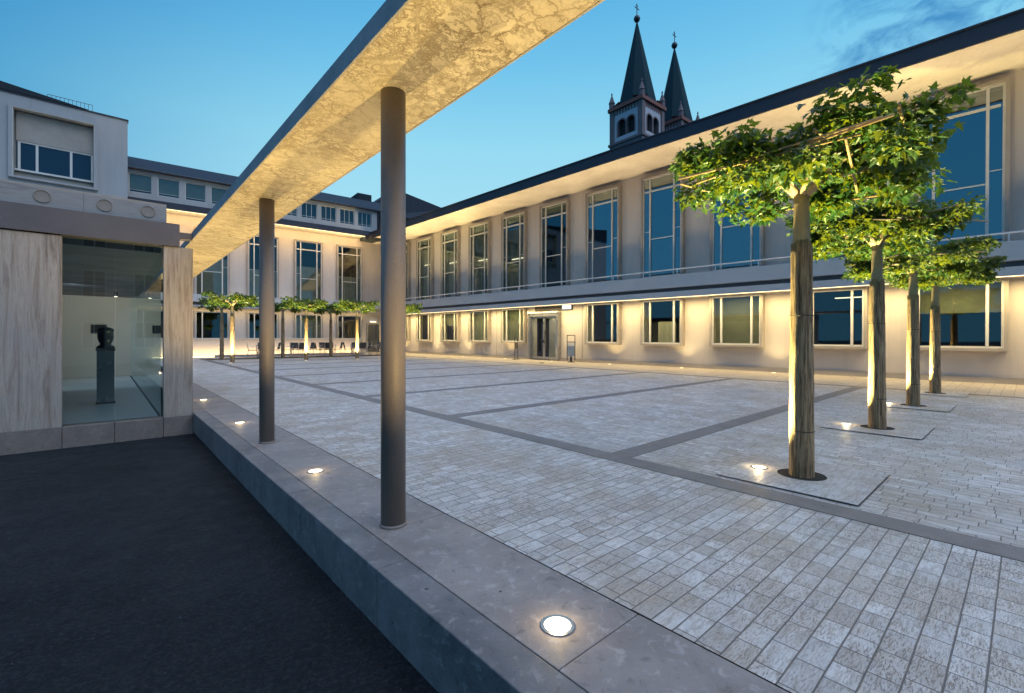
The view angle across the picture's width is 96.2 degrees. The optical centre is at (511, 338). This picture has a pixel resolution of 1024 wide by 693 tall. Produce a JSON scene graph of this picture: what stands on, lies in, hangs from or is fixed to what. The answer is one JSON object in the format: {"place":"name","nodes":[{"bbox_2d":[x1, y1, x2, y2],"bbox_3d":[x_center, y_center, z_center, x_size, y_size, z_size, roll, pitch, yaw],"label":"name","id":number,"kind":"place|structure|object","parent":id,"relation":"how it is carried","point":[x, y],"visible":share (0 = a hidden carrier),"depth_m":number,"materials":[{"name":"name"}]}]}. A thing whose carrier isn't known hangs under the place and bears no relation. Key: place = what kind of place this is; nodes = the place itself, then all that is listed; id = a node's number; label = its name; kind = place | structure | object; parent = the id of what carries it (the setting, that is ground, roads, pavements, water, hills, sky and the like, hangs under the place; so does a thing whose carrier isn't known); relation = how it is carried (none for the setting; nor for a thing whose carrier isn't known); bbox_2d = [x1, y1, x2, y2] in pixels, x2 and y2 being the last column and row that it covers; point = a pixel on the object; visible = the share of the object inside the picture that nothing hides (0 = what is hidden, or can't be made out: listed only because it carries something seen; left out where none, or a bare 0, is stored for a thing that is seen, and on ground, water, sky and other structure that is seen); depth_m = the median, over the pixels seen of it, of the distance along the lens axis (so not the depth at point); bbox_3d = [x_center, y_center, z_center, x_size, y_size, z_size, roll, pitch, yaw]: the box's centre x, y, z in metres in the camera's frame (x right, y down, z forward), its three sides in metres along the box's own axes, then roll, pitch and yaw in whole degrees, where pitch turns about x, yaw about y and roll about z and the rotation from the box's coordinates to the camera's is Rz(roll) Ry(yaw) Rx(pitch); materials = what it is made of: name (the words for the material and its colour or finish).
{"place":"outdoors","nodes":[
{"label":"outdoors","id":0,"kind":"place"},
{"bbox_2d":[161,379,204,411],"bbox_3d":[-8.878,1.225,11.798,0.229,0.053,10.570,0,0,-42],"label":"walkway edge","id":1,"kind":"object","parent":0,"point":[196,408],"visible":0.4,"depth_m":8.34,"materials":[{"name":"grey concrete"}]},
{"bbox_2d":[0,367,437,692],"bbox_3d":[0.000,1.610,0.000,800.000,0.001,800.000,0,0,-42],"label":"ground","id":2,"kind":"structure","parent":0,"point":[185,563],"depth_m":2.94,"materials":[{"name":"black asphalt"}]},
{"bbox_2d":[0,179,192,454],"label":"glass pavilion","id":3,"kind":"structure","parent":2,"relation":"on","point":[78,269],"depth_m":7.39,"materials":[{"name":"stone"}]},
{"bbox_2d":[96,349,115,403],"bbox_3d":[-8.249,0.754,9.325,0.300,1.100,0.300,0,0,-42],"label":"pedestal","id":4,"kind":"object","parent":3,"relation":"on","point":[105,376],"visible":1,"depth_m":9.22,"materials":[{"name":"grey stone"}]},
{"bbox_2d":[96,327,114,348],"bbox_3d":[-8.249,-0.015,9.325,0.277,0.437,0.272,0,0,6],"label":"bronze bust","id":5,"kind":"object","parent":4,"relation":"on","point":[105,336],"visible":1,"depth_m":9.24,"materials":[{"name":"black metal"}]},
{"bbox_2d":[128,156,380,351],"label":"building","id":6,"kind":"structure","parent":2,"relation":"on","point":[320,246],"depth_m":34.45,"materials":[{"name":"paint"}]},
{"bbox_2d":[129,172,151,194],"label":"top window","id":7,"kind":"structure","parent":6,"relation":"in","point":[139,182],"depth_m":28.12,"materials":[{"name":"blue glass"}]},
{"bbox_2d":[158,177,179,198],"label":"top window","id":8,"kind":"structure","parent":6,"relation":"in","point":[165,186],"depth_m":28.96,"materials":[{"name":"blue glass"}]},
{"bbox_2d":[185,182,205,202],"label":"top window","id":9,"kind":"structure","parent":6,"relation":"in","point":[194,191],"depth_m":29.82,"materials":[{"name":"blue glass"}]},
{"bbox_2d":[194,227,229,295],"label":"window","id":10,"kind":"structure","parent":6,"relation":"in","point":[216,278],"depth_m":31.57,"materials":[{"name":"glass"}]},
{"bbox_2d":[194,310,229,337],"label":"window","id":11,"kind":"structure","parent":6,"relation":"in","point":[195,311],"depth_m":30.86,"materials":[{"name":"stone"}]},
{"bbox_2d":[211,186,227,203],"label":"top window","id":12,"kind":"structure","parent":6,"relation":"in","point":[216,193],"depth_m":30.52,"materials":[{"name":"blue glass"}]},
{"bbox_2d":[247,235,278,297],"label":"window","id":13,"kind":"structure","parent":6,"relation":"in","point":[252,274],"depth_m":32.94,"materials":[{"name":"stone"}]},
{"bbox_2d":[247,312,278,337],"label":"window","id":14,"kind":"structure","parent":6,"relation":"in","point":[248,313],"depth_m":32.74,"materials":[{"name":"metal"}]},
{"bbox_2d":[290,208,296,215],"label":"top window","id":15,"kind":"structure","parent":6,"relation":"in","point":[294,211],"depth_m":33.46,"materials":[{"name":"grey glass"}]},
{"bbox_2d":[294,239,322,299],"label":"window","id":16,"kind":"structure","parent":6,"relation":"in","point":[308,281],"depth_m":35.25,"materials":[{"name":"metal"}]},
{"bbox_2d":[294,313,322,337],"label":"window","id":17,"kind":"structure","parent":6,"relation":"in","point":[315,321],"depth_m":35.31,"materials":[{"name":"glass"}]},
{"bbox_2d":[301,202,316,219],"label":"top window","id":18,"kind":"structure","parent":6,"relation":"in","point":[305,202],"depth_m":34.03,"materials":[{"name":"grey glass"}]},
{"bbox_2d":[321,205,335,221],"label":"top window","id":19,"kind":"structure","parent":6,"relation":"in","point":[321,205],"depth_m":34.96,"materials":[{"name":"grey metal"}]},
{"bbox_2d":[340,208,353,224],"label":"top window","id":20,"kind":"structure","parent":6,"relation":"in","point":[340,208],"depth_m":35.70,"materials":[{"name":"grey metal"}]},
{"bbox_2d":[336,244,362,301],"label":"window","id":21,"kind":"structure","parent":6,"relation":"in","point":[347,288],"depth_m":37.15,"materials":[{"name":"metal"}]},
{"bbox_2d":[336,315,362,341],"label":"window","id":22,"kind":"structure","parent":6,"relation":"in","point":[361,316],"depth_m":36.95,"materials":[{"name":"metal"}]},
{"bbox_2d":[358,211,370,227],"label":"top window","id":23,"kind":"structure","parent":6,"relation":"in","point":[358,211],"depth_m":36.64,"materials":[{"name":"grey metal"}]},
{"bbox_2d":[366,323,379,351],"bbox_3d":[-11.508,-0.110,38.119,1.100,2.420,0.165,0,0,-38],"label":"door","id":24,"kind":"structure","parent":6,"relation":"in","point":[366,323],"depth_m":37.84,"materials":[{"name":"metal"}]},
{"bbox_2d":[193,412,585,692],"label":"kerb","id":25,"kind":"structure","parent":2,"relation":"on","point":[440,638],"depth_m":2.47,"materials":[{"name":"grey concrete"}]},
{"bbox_2d":[351,193,440,351],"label":"slate roof building","id":26,"kind":"structure","parent":2,"relation":"on","point":[415,206],"depth_m":44.90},
{"bbox_2d":[161,372,788,692],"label":"walkway","id":27,"kind":"structure","parent":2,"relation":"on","point":[516,595],"depth_m":2.32,"materials":[{"name":"grey concrete"}]},
{"bbox_2d":[258,198,274,443],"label":"round column","id":28,"kind":"structure","parent":27,"relation":"on","point":[266,320],"depth_m":5.56,"materials":[{"name":"grey metal"}]},
{"bbox_2d":[307,468,323,473],"bbox_3d":[-1.896,1.280,4.431,0.152,0.014,0.152,0,0,-42],"label":"ground spotlight","id":29,"kind":"object","parent":27,"relation":"on","point":[314,471],"visible":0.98,"depth_m":4.41,"materials":[{"name":"glass"}]},
{"bbox_2d":[379,86,406,529],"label":"round column","id":30,"kind":"structure","parent":27,"relation":"on","point":[393,308],"depth_m":3.10,"materials":[{"name":"grey metal"}]},
{"bbox_2d":[161,0,604,279],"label":"concrete canopy","id":31,"kind":"object","parent":30,"relation":"on","point":[430,58],"visible":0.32,"depth_m":3.12,"materials":[{"name":"beige concrete"}]},
{"bbox_2d":[541,614,573,636],"bbox_3d":[0.205,1.296,2.071,0.152,0.014,0.152,0,0,-42],"label":"ground spotlight","id":32,"kind":"object","parent":27,"relation":"on","point":[556,625],"visible":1,"depth_m":2.07,"materials":[{"name":"glass"}]},
{"bbox_2d":[608,5,666,149],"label":"church tower","id":33,"kind":"structure","parent":2,"relation":"on","point":[637,112],"depth_m":97.72,"materials":[{"name":"grey stone"}]},
{"bbox_2d":[617,118,625,137],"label":"belfry window","id":34,"kind":"structure","parent":33,"relation":"in","point":[621,120],"depth_m":99.10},
{"bbox_2d":[626,114,634,133],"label":"belfry window","id":35,"kind":"structure","parent":33,"relation":"in","point":[630,116],"depth_m":97.33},
{"bbox_2d":[646,113,652,132],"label":"belfry window","id":36,"kind":"structure","parent":33,"relation":"in","point":[650,118],"depth_m":96.89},
{"bbox_2d":[653,116,658,133],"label":"belfry window","id":37,"kind":"structure","parent":33,"relation":"in","point":[655,119],"depth_m":98.50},
{"bbox_2d":[664,31,699,130],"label":"church tower","id":38,"kind":"structure","parent":2,"relation":"on","point":[677,112],"depth_m":106.71,"materials":[{"name":"grey stone"}]},
{"bbox_2d":[360,8,1023,384],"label":"museum building","id":39,"kind":"structure","parent":2,"relation":"on","point":[614,256],"depth_m":19.46,"materials":[{"name":"paint"}]},
{"bbox_2d":[406,242,410,301],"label":"window","id":40,"kind":"structure","parent":39,"relation":"in","point":[408,245],"depth_m":36.10,"materials":[{"name":"metal"}]},
{"bbox_2d":[406,315,410,340],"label":"window","id":41,"kind":"structure","parent":39,"relation":"in","point":[408,317],"depth_m":36.13,"materials":[{"name":"metal"}]},
{"bbox_2d":[416,236,433,300],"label":"window","id":42,"kind":"structure","parent":39,"relation":"in","point":[427,277],"depth_m":34.89,"materials":[{"name":"glass"}]},
{"bbox_2d":[416,313,433,341],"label":"window","id":43,"kind":"structure","parent":39,"relation":"in","point":[418,316],"depth_m":34.12,"materials":[{"name":"metal"}]},
{"bbox_2d":[440,229,460,297],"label":"window","id":44,"kind":"structure","parent":39,"relation":"in","point":[453,242],"depth_m":32.59,"materials":[{"name":"glass"}]},
{"bbox_2d":[440,312,460,341],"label":"window","id":45,"kind":"structure","parent":39,"relation":"in","point":[446,318],"depth_m":32.56,"materials":[{"name":"metal"}]},
{"bbox_2d":[468,310,490,342],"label":"window","id":46,"kind":"structure","parent":39,"relation":"in","point":[481,318],"depth_m":30.26,"materials":[{"name":"glass"}]},
{"bbox_2d":[468,220,491,294],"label":"window","id":47,"kind":"structure","parent":39,"relation":"in","point":[483,234],"depth_m":30.30,"materials":[{"name":"metal"}]},
{"bbox_2d":[500,308,526,342],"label":"window","id":48,"kind":"structure","parent":39,"relation":"in","point":[516,318],"depth_m":27.95,"materials":[{"name":"glass"}]},
{"bbox_2d":[501,210,527,291],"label":"window","id":49,"kind":"structure","parent":39,"relation":"in","point":[516,238],"depth_m":27.95,"materials":[{"name":"glass"}]},
{"bbox_2d":[527,311,561,359],"bbox_3d":[1.788,-0.186,25.808,0.360,2.650,2.270,0,0,-44],"label":"door","id":50,"kind":"structure","parent":39,"relation":"in","point":[548,314],"depth_m":25.78,"materials":[{"name":"metal"}]},
{"bbox_2d":[539,199,570,287],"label":"window","id":51,"kind":"structure","parent":39,"relation":"in","point":[568,202],"depth_m":25.17,"materials":[{"name":"metal"}]},
{"bbox_2d":[585,184,621,283],"bbox_3d":[4.545,-5.091,22.993,0.300,4.730,2.030,0,0,-44],"label":"window","id":52,"kind":"structure","parent":39,"relation":"in","point":[603,207],"depth_m":22.94,"materials":[{"name":"glass"}]},
{"bbox_2d":[585,302,621,344],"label":"window","id":53,"kind":"structure","parent":39,"relation":"in","point":[619,304],"depth_m":22.61,"materials":[{"name":"metal"}]},
{"bbox_2d":[640,298,684,345],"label":"window","id":54,"kind":"structure","parent":39,"relation":"in","point":[666,330],"depth_m":20.82,"materials":[{"name":"metal"}]},
{"bbox_2d":[640,170,685,277],"bbox_3d":[6.838,-5.075,20.760,0.500,4.730,2.030,0,0,-44],"label":"window","id":55,"kind":"structure","parent":39,"relation":"in","point":[663,226],"depth_m":20.66,"materials":[{"name":"glass"}]},
{"bbox_2d":[709,293,764,346],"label":"window","id":56,"kind":"structure","parent":39,"relation":"in","point":[740,318],"depth_m":18.61,"materials":[{"name":"glass"}]},
{"bbox_2d":[710,186,765,270],"bbox_3d":[9.060,-5.059,18.456,0.500,4.730,2.030,0,0,-44],"label":"window","id":57,"kind":"structure","parent":39,"relation":"in","point":[729,243],"depth_m":18.41,"materials":[{"name":"glass"}]},
{"bbox_2d":[798,132,868,260],"bbox_3d":[11.282,-5.043,16.153,0.500,4.730,2.030,0,0,-44],"label":"window","id":58,"kind":"structure","parent":39,"relation":"in","point":[815,132],"depth_m":15.89,"materials":[{"name":"glass"}]},
{"bbox_2d":[813,287,868,348],"bbox_3d":[11.195,-0.723,16.100,0.300,2.130,2.030,0,0,-44],"label":"window","id":59,"kind":"structure","parent":39,"relation":"in","point":[865,290],"depth_m":15.61,"materials":[{"name":"metal"}]},
{"bbox_2d":[915,77,1009,247],"bbox_3d":[13.431,-5.027,13.781,0.300,4.730,2.030,0,0,-44],"label":"window","id":60,"kind":"structure","parent":39,"relation":"in","point":[977,157],"depth_m":13.44,"materials":[{"name":"glass"}]},
{"bbox_2d":[918,278,1008,351],"bbox_3d":[13.488,-0.707,13.866,0.500,2.130,2.030,0,0,-44],"label":"window","id":61,"kind":"structure","parent":39,"relation":"in","point":[994,297],"depth_m":13.73,"materials":[{"name":"glass"}]},
{"bbox_2d":[161,353,379,359],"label":"paving terrace","id":62,"kind":"structure","parent":0,"point":[257,357],"depth_m":27.98,"materials":[{"name":"stone"}]},
{"bbox_2d":[246,342,257,357],"bbox_3d":[-15.749,0.684,27.862,0.636,0.926,0.527,0,0,-31],"label":"patio chair","id":63,"kind":"object","parent":62,"relation":"on","point":[251,350],"visible":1,"depth_m":27.77,"materials":[{"name":"metal"}]},
{"bbox_2d":[161,338,360,357],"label":"terrace wall","id":64,"kind":"structure","parent":62,"relation":"on","point":[206,347],"depth_m":29.95,"materials":[{"name":"paint"}]},
{"bbox_2d":[290,342,300,355],"bbox_3d":[-14.007,0.686,29.692,0.527,0.926,0.636,0,0,-38],"label":"patio chair","id":65,"kind":"object","parent":62,"relation":"on","point":[295,343],"visible":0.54,"depth_m":29.88,"materials":[{"name":"metal"}]},
{"bbox_2d":[319,342,326,354],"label":"patio chair","id":66,"kind":"object","parent":62,"relation":"on","point":[322,344],"visible":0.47,"depth_m":31.18,"materials":[{"name":"metal"}]},
{"bbox_2d":[0,0,1023,207],"label":"sky","id":67,"kind":"structure","parent":0,"point":[205,85],"materials":[{"name":"blue"}]},
{"bbox_2d":[161,355,1023,692],"bbox_3d":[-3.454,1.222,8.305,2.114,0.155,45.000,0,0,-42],"label":"paving","id":68,"kind":"structure","parent":0,"point":[791,597],"depth_m":2.71,"materials":[{"name":"stone"}]},
{"bbox_2d":[197,297,244,358],"bbox_3d":[-16.148,-0.595,25.603,2.562,3.491,2.512,0,0,-22],"label":"plane tree","id":69,"kind":"object","parent":68,"relation":"on","point":[205,301],"visible":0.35,"depth_m":25.54,"materials":[{"name":"green plant"}]},
{"bbox_2d":[275,302,301,357],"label":"plane tree","id":70,"kind":"object","parent":68,"relation":"on","point":[292,310],"visible":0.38,"depth_m":27.45,"materials":[{"name":"green plant"}]},
{"bbox_2d":[295,342,303,356],"bbox_3d":[-13.170,0.686,28.759,0.527,0.926,0.636,0,0,-45],"label":"patio chair","id":71,"kind":"object","parent":68,"relation":"on","point":[301,346],"visible":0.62,"depth_m":28.51,"materials":[{"name":"metal"}]},
{"bbox_2d":[302,342,314,356],"bbox_3d":[-13.132,0.686,29.627,0.527,0.926,0.636,0,0,43],"label":"patio chair","id":72,"kind":"object","parent":68,"relation":"on","point":[312,346],"visible":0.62,"depth_m":29.69,"materials":[{"name":"metal"}]},
{"bbox_2d":[312,342,323,355],"bbox_3d":[-12.730,0.685,30.171,0.527,0.926,0.636,0,0,42],"label":"patio chair","id":73,"kind":"object","parent":68,"relation":"on","point":[315,347],"visible":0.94,"depth_m":29.97,"materials":[{"name":"metal"}]},
{"bbox_2d":[312,302,346,356],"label":"plane tree","id":74,"kind":"object","parent":68,"relation":"on","point":[330,309],"visible":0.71,"depth_m":29.33,"materials":[{"name":"green plant"}]},
{"bbox_2d":[325,342,333,355],"bbox_3d":[-11.947,0.685,30.020,0.527,0.926,0.636,0,0,-21],"label":"patio chair","id":75,"kind":"object","parent":68,"relation":"on","point":[326,346],"visible":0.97,"depth_m":29.79,"materials":[{"name":"metal"}]},
{"bbox_2d":[359,342,366,355],"bbox_3d":[-10.201,0.687,31.052,0.527,0.926,0.636,0,0,-45],"label":"patio chair","id":76,"kind":"object","parent":68,"relation":"on","point":[362,344],"visible":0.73,"depth_m":30.88,"materials":[{"name":"metal"}]},
{"bbox_2d":[360,342,371,354],"bbox_3d":[-10.153,0.687,31.987,0.636,0.926,0.527,0,0,-39],"label":"patio chair","id":77,"kind":"object","parent":68,"relation":"on","point":[369,345],"visible":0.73,"depth_m":32.07,"materials":[{"name":"metal"}]},
{"bbox_2d":[204,356,1023,560],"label":"paving band","id":78,"kind":"object","parent":68,"relation":"on","point":[624,456],"visible":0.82,"depth_m":5.26,"materials":[{"name":"grey stone"}]},
{"bbox_2d":[201,291,258,362],"bbox_3d":[-13.706,-0.576,22.601,2.512,3.491,2.562,0,0,6],"label":"plane tree","id":79,"kind":"object","parent":78,"relation":"on","point":[238,298],"visible":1,"depth_m":22.48,"materials":[{"name":"green plant"}]},
{"bbox_2d":[406,302,422,314],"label":"plane tree","id":80,"kind":"object","parent":78,"relation":"on","point":[410,308],"visible":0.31,"depth_m":28.65,"materials":[{"name":"green plant"}]},
{"bbox_2d":[211,356,1023,547],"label":"paving panels","id":81,"kind":"object","parent":68,"relation":"on","point":[959,468],"visible":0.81,"depth_m":7.00,"materials":[{"name":"stone"}]},
{"bbox_2d":[279,296,328,359],"bbox_3d":[-11.399,-0.571,25.239,2.533,3.478,2.459,0,0,-26],"label":"plane tree","id":82,"kind":"object","parent":81,"relation":"on","point":[306,305],"visible":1,"depth_m":24.95,"materials":[{"name":"green plant"}]},
{"bbox_2d":[333,299,379,358],"bbox_3d":[-9.136,-0.577,26.980,2.512,3.491,2.562,0,0,37],"label":"plane tree","id":83,"kind":"object","parent":81,"relation":"on","point":[352,305],"visible":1,"depth_m":26.80,"materials":[{"name":"green plant"}]},
{"bbox_2d":[716,453,889,505],"bbox_3d":[2.749,1.284,4.342,1.216,0.006,1.106,0,0,-42],"label":"tree surround","id":84,"kind":"object","parent":81,"relation":"on","point":[842,484],"visible":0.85,"depth_m":4.21,"materials":[{"name":"stone"}]},
{"bbox_2d":[751,465,767,469],"bbox_3d":[2.461,1.283,4.574,0.152,0.014,0.152,0,0,-42],"label":"ground spotlight","id":85,"kind":"object","parent":84,"relation":"in","point":[762,467],"visible":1,"depth_m":4.56,"materials":[{"name":"glass"}]},
{"bbox_2d":[667,65,980,477],"bbox_3d":[2.747,-0.327,4.345,2.358,3.228,2.384,0,0,-42],"label":"plane tree","id":86,"kind":"object","parent":84,"relation":"on","point":[868,149],"visible":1,"depth_m":3.99,"materials":[{"name":"green plant"}]},
{"bbox_2d":[821,418,933,439],"bbox_3d":[5.298,1.284,6.652,1.216,0.006,1.106,0,0,-42],"label":"tree surround","id":87,"kind":"object","parent":81,"relation":"on","point":[905,430],"visible":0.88,"depth_m":6.55,"materials":[{"name":"stone"}]},
{"bbox_2d":[784,191,988,428],"bbox_3d":[5.306,-0.330,6.635,2.266,3.234,2.302,0,0,-38],"label":"plane tree","id":88,"kind":"object","parent":87,"relation":"on","point":[873,230],"visible":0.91,"depth_m":6.54,"materials":[{"name":"green plant"}]},
{"bbox_2d":[886,400,956,411],"bbox_3d":[7.749,1.284,8.861,1.216,0.006,1.106,0,0,-42],"label":"tree surround","id":89,"kind":"object","parent":81,"relation":"on","point":[933,406],"visible":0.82,"depth_m":8.68,"materials":[{"name":"stone"}]},
{"bbox_2d":[839,235,1002,405],"bbox_3d":[7.711,-0.279,8.857,2.358,3.131,2.384,0,0,12],"label":"plane tree","id":90,"kind":"object","parent":89,"relation":"on","point":[953,256],"visible":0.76,"depth_m":8.72,"materials":[{"name":"green plant"}]},
{"bbox_2d":[902,390,968,396],"bbox_3d":[10.041,1.284,10.888,1.216,0.006,1.106,0,0,-42],"label":"tree surround","id":91,"kind":"object","parent":81,"relation":"on","point":[957,394],"visible":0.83,"depth_m":10.74,"materials":[{"name":"stone"}]},
{"bbox_2d":[884,255,1008,393],"bbox_3d":[10.001,-0.282,10.895,2.266,3.137,2.302,0,0,-19],"label":"plane tree","id":92,"kind":"object","parent":91,"relation":"on","point":[985,276],"visible":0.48,"depth_m":10.79,"materials":[{"name":"green plant"}]},
{"bbox_2d":[363,352,1023,396],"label":"paving by wall","id":93,"kind":"structure","parent":0,"point":[1011,390],"depth_m":15.83,"materials":[{"name":"stone"}]},
{"bbox_2d":[513,336,518,359],"bbox_3d":[0.245,0.526,26.600,0.340,1.350,0.280,0,0,-42],"label":"sign stand","id":94,"kind":"object","parent":93,"relation":"on","point":[515,345],"visible":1,"depth_m":26.55,"materials":[{"name":"grey metal"}]},
{"bbox_2d":[567,335,574,362],"bbox_3d":[3.051,0.510,23.750,0.444,1.422,0.280,0,0,6],"label":"sign stand","id":95,"kind":"object","parent":93,"relation":"on","point":[570,350],"visible":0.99,"depth_m":23.69,"materials":[{"name":"grey metal"}]},
{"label":"paving behind pavilion","id":96,"kind":"structure","parent":0,"visible":0},
{"bbox_2d":[0,81,128,198],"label":"white building","id":97,"kind":"structure","parent":96,"relation":"on","point":[45,140],"depth_m":24.77,"materials":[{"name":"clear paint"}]},
{"bbox_2d":[8,102,97,190],"bbox_3d":[-24.440,-10.120,24.593,3.380,3.740,0.559,0,0,-42],"label":"window","id":98,"kind":"structure","parent":97,"relation":"in","point":[52,151],"depth_m":24.61,"materials":[{"name":"glass"}]}
]}

